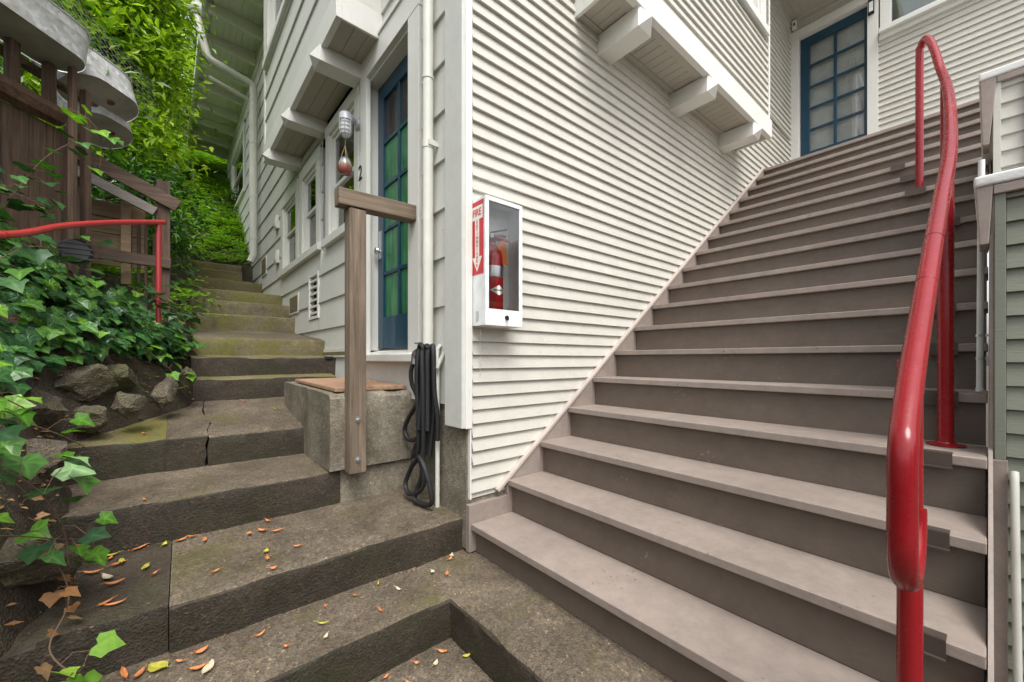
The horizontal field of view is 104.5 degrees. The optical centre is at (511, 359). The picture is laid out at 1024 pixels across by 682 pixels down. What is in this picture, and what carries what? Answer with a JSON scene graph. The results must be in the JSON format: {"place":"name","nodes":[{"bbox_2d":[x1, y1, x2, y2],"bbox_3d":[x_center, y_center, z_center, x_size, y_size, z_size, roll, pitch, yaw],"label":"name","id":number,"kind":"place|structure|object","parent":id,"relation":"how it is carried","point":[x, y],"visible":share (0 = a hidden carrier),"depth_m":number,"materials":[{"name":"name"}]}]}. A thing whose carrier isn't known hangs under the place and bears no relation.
{"place":"outdoors","nodes":[
{"label":"outdoors","id":0,"kind":"place"},
{"bbox_2d":[0,73,253,657],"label":"hillside","id":1,"kind":"structure","parent":0,"point":[28,607],"depth_m":2.05,"materials":[{"name":"green plant"}]},
{"bbox_2d":[8,387,68,430],"bbox_3d":[-2.221,0.240,1.835,0.299,0.231,0.219,2,-2,37],"label":"rock","id":2,"kind":"object","parent":1,"relation":"on","point":[51,410],"visible":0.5,"depth_m":1.83,"materials":[{"name":"grey stone"}]},
{"bbox_2d":[0,537,81,587],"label":"rock","id":3,"kind":"object","parent":1,"relation":"on","point":[15,571],"visible":0.6,"depth_m":1.27,"materials":[{"name":"grey stone"}]},
{"bbox_2d":[26,439,68,472],"bbox_3d":[-1.954,0.392,1.641,0.236,0.137,0.199,0,0,-9],"label":"rock","id":4,"kind":"object","parent":1,"relation":"on","point":[47,449],"visible":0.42,"depth_m":1.60,"materials":[{"name":"grey stone"}]},
{"bbox_2d":[0,37,98,284],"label":"board screen","id":5,"kind":"object","parent":1,"relation":"on","point":[25,138],"visible":0.73,"depth_m":2.48,"materials":[{"name":"brown wood"}]},
{"bbox_2d":[0,167,73,221],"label":"ivy vine","id":6,"kind":"object","parent":5,"relation":"attached to","point":[24,179],"visible":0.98,"depth_m":2.20,"materials":[{"name":"green plant"}]},
{"bbox_2d":[0,0,90,72],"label":"galvanised tub","id":7,"kind":"object","parent":5,"relation":"on","point":[53,33],"visible":0.95,"depth_m":2.36,"materials":[{"name":"metal"}]},
{"bbox_2d":[0,128,91,221],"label":"ivy vine","id":8,"kind":"object","parent":5,"relation":"attached to","point":[15,204],"visible":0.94,"depth_m":2.24,"materials":[{"name":"green plant"}]},
{"bbox_2d":[60,104,128,175],"bbox_3d":[-2.568,-1.345,2.452,0.294,0.414,0.150,0,0,-40],"label":"ivy vine","id":9,"kind":"object","parent":5,"relation":"hanging from","point":[76,117],"visible":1,"depth_m":2.45,"materials":[{"name":"green plant"}]},
{"bbox_2d":[57,93,132,149],"bbox_3d":[-3.149,-1.807,2.980,0.375,0.324,0.485,0,0,0],"label":"galvanised tub","id":10,"kind":"object","parent":5,"relation":"on","point":[102,118],"visible":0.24,"depth_m":2.99,"materials":[{"name":"metal"}]},
{"bbox_2d":[31,47,138,122],"bbox_3d":[-3.019,-1.962,2.840,0.407,0.360,0.565,0,0,0],"label":"galvanised tub","id":11,"kind":"object","parent":10,"relation":"on","point":[111,90],"visible":0.45,"depth_m":2.82,"materials":[{"name":"metal"}]},
{"bbox_2d":[56,0,156,121],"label":"chicken wire","id":12,"kind":"object","parent":11,"relation":"attached to","point":[112,55],"visible":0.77,"depth_m":2.89,"materials":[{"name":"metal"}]},
{"bbox_2d":[0,408,98,458],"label":"ivy vine","id":13,"kind":"object","parent":1,"relation":"on","point":[79,419],"visible":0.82,"depth_m":1.49,"materials":[{"name":"green plant"}]},
{"bbox_2d":[22,495,88,581],"bbox_3d":[-1.669,0.641,1.439,0.268,0.320,0.128,0,0,-26],"label":"withered vine","id":14,"kind":"object","parent":1,"relation":"on","point":[42,513],"visible":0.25,"depth_m":1.43,"materials":[{"name":"brown plant"}]},
{"bbox_2d":[0,511,118,565],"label":"ivy vine","id":15,"kind":"object","parent":1,"relation":"on","point":[40,530],"visible":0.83,"depth_m":1.30,"materials":[{"name":"green plant"}]},
{"bbox_2d":[0,220,165,322],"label":"red pipe railing","id":16,"kind":"object","parent":1,"relation":"on","point":[4,234],"visible":1,"depth_m":2.40,"materials":[{"name":"metal"}]},
{"bbox_2d":[0,234,116,293],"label":"ivy vine","id":17,"kind":"object","parent":16,"relation":"attached to","point":[15,280],"visible":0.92,"depth_m":1.90,"materials":[{"name":"green plant"}]},
{"bbox_2d":[56,238,93,264],"bbox_3d":[-2.444,-0.600,2.227,0.140,0.140,0.105,0,0,-40],"label":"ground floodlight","id":18,"kind":"object","parent":16,"relation":"attached to","point":[81,249],"visible":0.88,"depth_m":2.20,"materials":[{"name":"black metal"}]},
{"bbox_2d":[116,281,200,334],"bbox_3d":[-2.316,-0.339,2.645,0.212,0.331,0.437,0,0,31],"label":"ivy vine","id":19,"kind":"object","parent":16,"relation":"attached to","point":[131,297],"visible":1,"depth_m":2.62,"materials":[{"name":"green plant"}]},
{"bbox_2d":[0,0,165,206],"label":"shrub tree","id":20,"kind":"object","parent":1,"relation":"on","point":[101,22],"visible":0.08,"depth_m":3.96,"materials":[{"name":"green plant"}]},
{"bbox_2d":[0,1,170,115],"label":"dark shrub","id":21,"kind":"object","parent":1,"relation":"on","point":[91,44],"visible":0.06,"depth_m":2.98,"materials":[{"name":"green plant"}]},
{"bbox_2d":[54,364,118,401],"bbox_3d":[-2.337,0.125,2.174,0.195,0.204,0.277,0,0,25],"label":"rock","id":22,"kind":"object","parent":1,"relation":"on","point":[87,383],"visible":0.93,"depth_m":2.13,"materials":[{"name":"grey stone"}]},
{"bbox_2d":[67,405,107,433],"bbox_3d":[-2.232,0.318,2.082,0.154,0.152,0.134,0,0,28],"label":"rock","id":23,"kind":"object","parent":1,"relation":"on","point":[98,415],"visible":0.73,"depth_m":2.07,"materials":[{"name":"grey stone"}]},
{"bbox_2d":[83,339,98,351],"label":"rock","id":24,"kind":"object","parent":1,"relation":"on","point":[92,341],"visible":0.13,"depth_m":2.31,"materials":[{"name":"stone"}]},
{"bbox_2d":[0,241,192,355],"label":"young ivy","id":25,"kind":"object","parent":1,"relation":"on","point":[53,285],"visible":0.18,"depth_m":2.20,"materials":[{"name":"green plant"}]},
{"bbox_2d":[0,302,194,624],"bbox_3d":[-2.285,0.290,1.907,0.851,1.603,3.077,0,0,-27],"label":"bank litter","id":26,"kind":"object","parent":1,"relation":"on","point":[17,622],"visible":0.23,"depth_m":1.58,"materials":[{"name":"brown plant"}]},
{"bbox_2d":[0,216,206,456],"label":"ivy","id":27,"kind":"object","parent":1,"relation":"on","point":[93,305],"visible":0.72,"depth_m":2.23,"materials":[{"name":"green plant"}]},
{"bbox_2d":[0,361,42,426],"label":"ivy vine","id":28,"kind":"object","parent":27,"relation":"attached to","point":[14,404],"visible":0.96,"depth_m":1.36,"materials":[{"name":"green plant"}]},
{"bbox_2d":[0,418,64,498],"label":"ivy vine","id":29,"kind":"object","parent":27,"relation":"attached to","point":[9,478],"visible":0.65,"depth_m":1.14,"materials":[{"name":"green plant"}]},
{"bbox_2d":[0,425,110,565],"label":"ivy vine","id":30,"kind":"object","parent":27,"relation":"attached to","point":[28,466],"visible":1,"depth_m":1.21,"materials":[{"name":"green plant"}]},
{"bbox_2d":[130,344,195,390],"bbox_3d":[-2.276,0.038,2.584,0.179,0.365,0.388,0,0,19],"label":"ivy vine","id":31,"kind":"object","parent":27,"relation":"attached to","point":[174,375],"visible":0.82,"depth_m":2.60,"materials":[{"name":"green plant"}]},
{"bbox_2d":[64,125,180,322],"bbox_3d":[-3.151,-1.075,3.053,0.931,1.850,0.274,0,0,-40],"label":"timber stair fence","id":32,"kind":"object","parent":1,"relation":"on","point":[127,248],"visible":0.45,"depth_m":3.15,"materials":[{"name":"dark weathered wood"},{"name":"red painted metal"}]},
{"bbox_2d":[10,0,234,172],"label":"slope tree","id":33,"kind":"object","parent":1,"relation":"on","point":[186,68],"visible":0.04,"depth_m":8.57,"materials":[{"name":"green plant"}]},
{"bbox_2d":[107,364,137,388],"bbox_3d":[-2.308,0.102,2.328,0.139,0.156,0.175,0,0,-23],"label":"rock","id":34,"kind":"object","parent":1,"relation":"on","point":[124,375],"visible":0.66,"depth_m":2.29,"materials":[{"name":"grey stone"}]},
{"bbox_2d":[26,0,227,205],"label":"shrub tree","id":35,"kind":"object","parent":1,"relation":"on","point":[160,16],"visible":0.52,"depth_m":4.71,"materials":[{"name":"green plant"}]},
{"bbox_2d":[111,391,146,420],"bbox_3d":[-2.142,0.259,2.219,0.145,0.167,0.135,0,0,-6],"label":"rock","id":36,"kind":"object","parent":1,"relation":"on","point":[128,406],"visible":1,"depth_m":2.18,"materials":[{"name":"grey stone"}]},
{"bbox_2d":[53,126,250,316],"bbox_3d":[-6.688,-3.601,7.097,4.522,6.317,10.879,0,0,-40],"label":"fern cover","id":37,"kind":"object","parent":1,"relation":"on","point":[209,187],"visible":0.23,"depth_m":7.90,"materials":[{"name":"green plant"}]},
{"bbox_2d":[150,375,177,409],"bbox_3d":[-2.175,0.207,2.483,0.125,0.214,0.128,0,0,-23],"label":"rock","id":38,"kind":"object","parent":1,"relation":"on","point":[163,393],"visible":1,"depth_m":2.46,"materials":[{"name":"grey stone"}]},
{"bbox_2d":[91,132,238,278],"bbox_3d":[-3.955,-1.648,4.181,1.585,1.513,2.369,0,0,-16],"label":"dark shrub","id":39,"kind":"object","parent":1,"relation":"on","point":[151,180],"visible":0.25,"depth_m":4.31,"materials":[{"name":"green plant"}]},
{"bbox_2d":[91,141,249,261],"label":"undergrowth","id":40,"kind":"object","parent":1,"relation":"on","point":[225,202],"visible":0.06,"depth_m":9.10,"materials":[{"name":"green plant"}]},
{"bbox_2d":[159,5,194,118],"bbox_3d":[-10.820,-8.827,9.503,6.101,6.470,4.873,0,0,-40],"label":"slope tree","id":41,"kind":"object","parent":1,"relation":"on","point":[187,70],"visible":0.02,"depth_m":10.90,"materials":[{"name":"green plant"}]},
{"bbox_2d":[166,14,197,136],"bbox_3d":[-8.909,-7.907,12.124,4.229,5.088,4.818,0,0,22],"label":"slope tree","id":42,"kind":"object","parent":1,"relation":"on","point":[186,111],"visible":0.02,"depth_m":11.45,"materials":[{"name":"green plant"}]},
{"bbox_2d":[178,367,197,391],"bbox_3d":[-2.264,0.138,2.762,0.153,0.179,0.093,0,0,13],"label":"rock","id":43,"kind":"object","parent":1,"relation":"on","point":[188,383],"visible":0.75,"depth_m":2.73,"materials":[{"name":"grey stone"}]},
{"bbox_2d":[187,0,1023,548],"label":"house","id":44,"kind":"structure","parent":1,"relation":"on","point":[621,152],"depth_m":3.05,"materials":[{"name":"beige wood"}]},
{"bbox_2d":[231,122,245,209],"bbox_3d":[-6.064,-4.068,8.793,0.110,1.405,2.230,0,0,-41],"label":"window","id":45,"kind":"structure","parent":44,"relation":"in","point":[238,164],"depth_m":8.73,"materials":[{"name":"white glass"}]},
{"bbox_2d":[262,0,289,69],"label":"window","id":46,"kind":"structure","parent":44,"relation":"in","point":[275,10],"depth_m":4.51,"materials":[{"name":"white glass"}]},
{"bbox_2d":[278,178,299,277],"bbox_3d":[-2.827,-1.632,5.082,0.110,1.035,1.000,0,0,-41],"label":"window","id":47,"kind":"structure","parent":44,"relation":"in","point":[289,205],"depth_m":5.18,"materials":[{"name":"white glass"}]},
{"bbox_2d":[296,146,325,264],"bbox_3d":[-2.065,-1.647,4.503,0.519,1.065,0.867,0,0,-40],"label":"window","id":48,"kind":"structure","parent":44,"relation":"in","point":[310,177],"depth_m":4.42,"materials":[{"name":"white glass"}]},
{"bbox_2d":[322,84,359,247],"bbox_3d":[-1.518,-1.680,3.580,0.110,1.160,0.945,0,0,-41],"label":"window","id":49,"kind":"structure","parent":44,"relation":"in","point":[334,142],"depth_m":3.72,"materials":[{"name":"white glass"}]},
{"bbox_2d":[339,110,359,138],"bbox_3d":[-1.276,-1.847,3.159,0.101,0.247,0.245,0,0,15],"label":"wall lamp","id":50,"kind":"object","parent":44,"relation":"attached to","point":[347,119],"visible":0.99,"depth_m":3.06,"materials":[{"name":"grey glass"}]},
{"bbox_2d":[338,138,351,175],"bbox_3d":[-1.304,-1.587,3.099,0.106,0.284,0.106,0,0,-40],"label":"hanging jar","id":51,"kind":"object","parent":50,"relation":"hanging from","point":[344,166],"visible":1,"depth_m":3.07,"materials":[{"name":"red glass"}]},
{"bbox_2d":[358,165,361,180],"bbox_3d":[-1.212,-1.493,3.170,0.008,0.118,0.070,0,0,-40],"label":"house number","id":52,"kind":"object","parent":44,"relation":"attached to","point":[360,169],"visible":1,"depth_m":3.16,"materials":[{"name":"black metal"}]},
{"bbox_2d":[374,54,407,348],"bbox_3d":[-0.845,-1.127,2.922,0.090,2.085,0.730,0,0,-41],"label":"door","id":53,"kind":"structure","parent":44,"relation":"in","point":[392,249],"depth_m":3.01,"materials":[{"name":"blue paint"}]},
{"bbox_2d":[411,342,421,363],"bbox_3d":[-0.548,-0.036,2.367,0.143,0.128,0.067,0,0,23],"label":"garden tap","id":54,"kind":"object","parent":44,"relation":"attached to","point":[413,357],"visible":0.27,"depth_m":2.38,"materials":[{"name":"metal"}]},
{"bbox_2d":[402,343,439,506],"bbox_3d":[-0.552,0.367,2.328,0.103,0.924,0.404,0,0,-40],"label":"garden hose","id":55,"kind":"object","parent":44,"relation":"hanging from","point":[423,386],"visible":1,"depth_m":2.24,"materials":[{"name":"black rubber"}]},
{"bbox_2d":[435,344,444,506],"bbox_3d":[-0.411,0.376,2.243,0.062,0.929,0.068,0,0,-40],"label":"water pipe","id":56,"kind":"object","parent":44,"relation":"attached to","point":[439,359],"visible":0.77,"depth_m":2.25,"materials":[{"name":"beige paint"}]},
{"bbox_2d":[472,194,521,367],"bbox_3d":[-0.075,-0.372,2.125,0.251,0.924,0.147,0,0,-40],"label":"fire extinguisher cabinet","id":57,"kind":"object","parent":44,"relation":"attached to","point":[490,214],"visible":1,"depth_m":2.10,"materials":[{"name":"white metal"}]},
{"bbox_2d":[489,229,510,309],"bbox_3d":[-0.091,-0.447,2.125,0.163,0.521,0.122,0,0,-40],"label":"fire extinguisher","id":58,"kind":"object","parent":57,"relation":"in","point":[498,260],"visible":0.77,"depth_m":2.06,"materials":[{"name":"metal"}]},
{"bbox_2d":[466,99,993,681],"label":"wooden stairs","id":59,"kind":"structure","parent":44,"relation":"attached to","point":[786,283],"depth_m":1.79,"materials":[{"name":"beige paint"}]},
{"bbox_2d":[886,34,966,681],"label":"red handrail","id":60,"kind":"object","parent":59,"relation":"on","point":[906,530],"visible":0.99,"depth_m":0.87,"materials":[{"name":"metal"}]},
{"bbox_2d":[737,0,769,38],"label":"window","id":61,"kind":"structure","parent":44,"relation":"in","point":[755,10],"depth_m":3.84,"materials":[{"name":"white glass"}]},
{"bbox_2d":[792,20,796,30],"bbox_3d":[3.877,-4.580,5.444,0.037,0.120,0.048,0,0,-40],"label":"camera sensor","id":62,"kind":"object","parent":44,"relation":"attached to","point":[794,25],"visible":1,"depth_m":5.43,"materials":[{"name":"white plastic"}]},
{"bbox_2d":[801,7,866,156],"bbox_3d":[4.240,-3.350,5.217,0.100,2.100,0.710,0,0,-40],"label":"door","id":63,"kind":"structure","parent":44,"relation":"in","point":[834,58],"depth_m":5.20,"materials":[{"name":"blue paint"}]},
{"bbox_2d":[868,0,873,15],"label":"door keypad","id":64,"kind":"object","parent":44,"relation":"attached to","point":[870,7],"depth_m":4.82,"materials":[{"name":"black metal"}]},
{"bbox_2d":[879,0,969,41],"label":"window","id":65,"kind":"structure","parent":44,"relation":"in","point":[896,16],"depth_m":4.63,"materials":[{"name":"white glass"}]},
{"bbox_2d":[369,638,492,681],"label":"pavement","id":66,"kind":"structure","parent":0,"point":[453,665],"depth_m":1.51,"materials":[{"name":"concrete"}]},
{"bbox_2d":[180,0,988,365],"label":"sky","id":67,"kind":"structure","parent":0,"point":[987,353],"materials":[{"name":"white"}]},
{"bbox_2d":[536,366,988,681],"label":"ground","id":68,"kind":"structure","parent":0,"point":[987,404],"depth_m":3.22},
{"bbox_2d":[0,258,675,681],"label":"concrete stairs","id":69,"kind":"structure","parent":68,"relation":"on","point":[496,622],"depth_m":1.73,"materials":[{"name":"grey concrete"}]},
{"bbox_2d":[17,539,90,680],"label":"withered vine","id":70,"kind":"object","parent":69,"relation":"on","point":[49,599],"visible":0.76,"depth_m":1.25,"materials":[{"name":"brown plant"}]},
{"bbox_2d":[49,630,124,681],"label":"leafy sprig","id":71,"kind":"object","parent":69,"relation":"on","point":[109,641],"visible":0.99,"depth_m":1.12,"materials":[{"name":"green plant"}]},
{"bbox_2d":[78,568,103,572],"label":"fallen leaf","id":72,"kind":"object","parent":69,"relation":"on","point":[91,571],"visible":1,"depth_m":1.54,"materials":[{"name":"orange plant"}]},
{"bbox_2d":[96,596,115,605],"bbox_3d":[-1.392,0.830,1.364,0.016,0.012,0.058,0,0,12],"label":"fallen leaf","id":73,"kind":"object","parent":69,"relation":"on","point":[106,601],"visible":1,"depth_m":1.36,"materials":[{"name":"orange plant"}]},
{"bbox_2d":[102,573,112,578],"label":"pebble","id":74,"kind":"object","parent":69,"relation":"on","point":[105,575],"visible":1,"depth_m":1.51,"materials":[{"name":"white stone"}]},
{"bbox_2d":[103,578,124,583],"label":"fallen leaf","id":75,"kind":"object","parent":69,"relation":"on","point":[116,581],"visible":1,"depth_m":1.48,"materials":[{"name":"orange plant"}]},
{"bbox_2d":[103,598,125,605],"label":"fallen leaf","id":76,"kind":"object","parent":69,"relation":"on","point":[114,603],"visible":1,"depth_m":1.36,"materials":[{"name":"orange plant"}]},
{"bbox_2d":[120,666,127,679],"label":"fallen leaf","id":77,"kind":"object","parent":69,"relation":"on","point":[124,672],"visible":1,"depth_m":1.27,"materials":[{"name":"orange plant"}]},
{"bbox_2d":[133,664,146,677],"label":"fallen leaf","id":78,"kind":"object","parent":69,"relation":"on","point":[140,671],"visible":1,"depth_m":1.27,"materials":[{"name":"orange plant"}]},
{"bbox_2d":[148,661,169,671],"bbox_3d":[-1.153,1.001,1.298,0.057,0.014,0.053,0,0,-40],"label":"fallen leaf","id":79,"kind":"object","parent":69,"relation":"on","point":[153,666],"visible":1,"depth_m":1.30,"materials":[{"name":"yellow plant"}]},
{"bbox_2d":[191,645,207,652],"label":"fallen leaf","id":80,"kind":"object","parent":69,"relation":"on","point":[201,649],"visible":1,"depth_m":1.37,"materials":[{"name":"orange plant"}]},
{"bbox_2d":[188,661,211,668],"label":"fallen leaf","id":81,"kind":"object","parent":69,"relation":"on","point":[198,666],"visible":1,"depth_m":1.30,"materials":[{"name":"orange plant"}]},
{"bbox_2d":[200,659,213,676],"bbox_3d":[-0.989,1.002,1.287,0.028,0.012,0.072,0,0,-18],"label":"fallen leaf","id":82,"kind":"object","parent":69,"relation":"on","point":[207,667],"visible":1,"depth_m":1.30,"materials":[{"name":"beige plant"}]},
{"bbox_2d":[28,408,468,681],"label":"leaf litter","id":83,"kind":"object","parent":69,"relation":"on","point":[215,589],"visible":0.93,"depth_m":1.56,"materials":[{"name":"orange plant"}]},
{"bbox_2d":[284,381,412,471],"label":"landing block","id":84,"kind":"structure","parent":69,"relation":"on","point":[317,413],"depth_m":2.42,"materials":[{"name":"concrete"}]},
{"bbox_2d":[295,378,405,391],"bbox_3d":[-1.165,0.170,2.787,0.463,0.044,0.955,0,0,-40],"label":"door mat","id":85,"kind":"object","parent":84,"relation":"on","point":[334,384],"depth_m":2.58,"materials":[{"name":"fabric"}]},
{"bbox_2d":[334,186,415,474],"bbox_3d":[-0.790,-0.156,2.356,0.480,1.603,0.105,0,0,-40],"label":"wooden handrail","id":86,"kind":"object","parent":84,"relation":"attached to","point":[357,206],"visible":0.94,"depth_m":2.25,"materials":[{"name":"brown wood"}]},
{"bbox_2d":[973,59,1023,681],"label":"stair guard wall","id":87,"kind":"structure","parent":68,"relation":"on","point":[999,197],"depth_m":1.24,"materials":[{"name":"white"}]},
{"bbox_2d":[975,159,988,391],"bbox_3d":[1.655,-0.293,1.390,0.020,0.813,0.041,0,0,-40],"label":"conduit pipe","id":88,"kind":"object","parent":87,"relation":"attached to","point":[979,336],"visible":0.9,"depth_m":1.39,"materials":[{"name":"metal"}]},
{"bbox_2d":[1009,471,1022,681],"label":"vertical pipe","id":89,"kind":"object","parent":68,"relation":"on","point":[1016,600],"visible":1,"depth_m":1.20,"materials":[{"name":"beige paint"}]}
]}

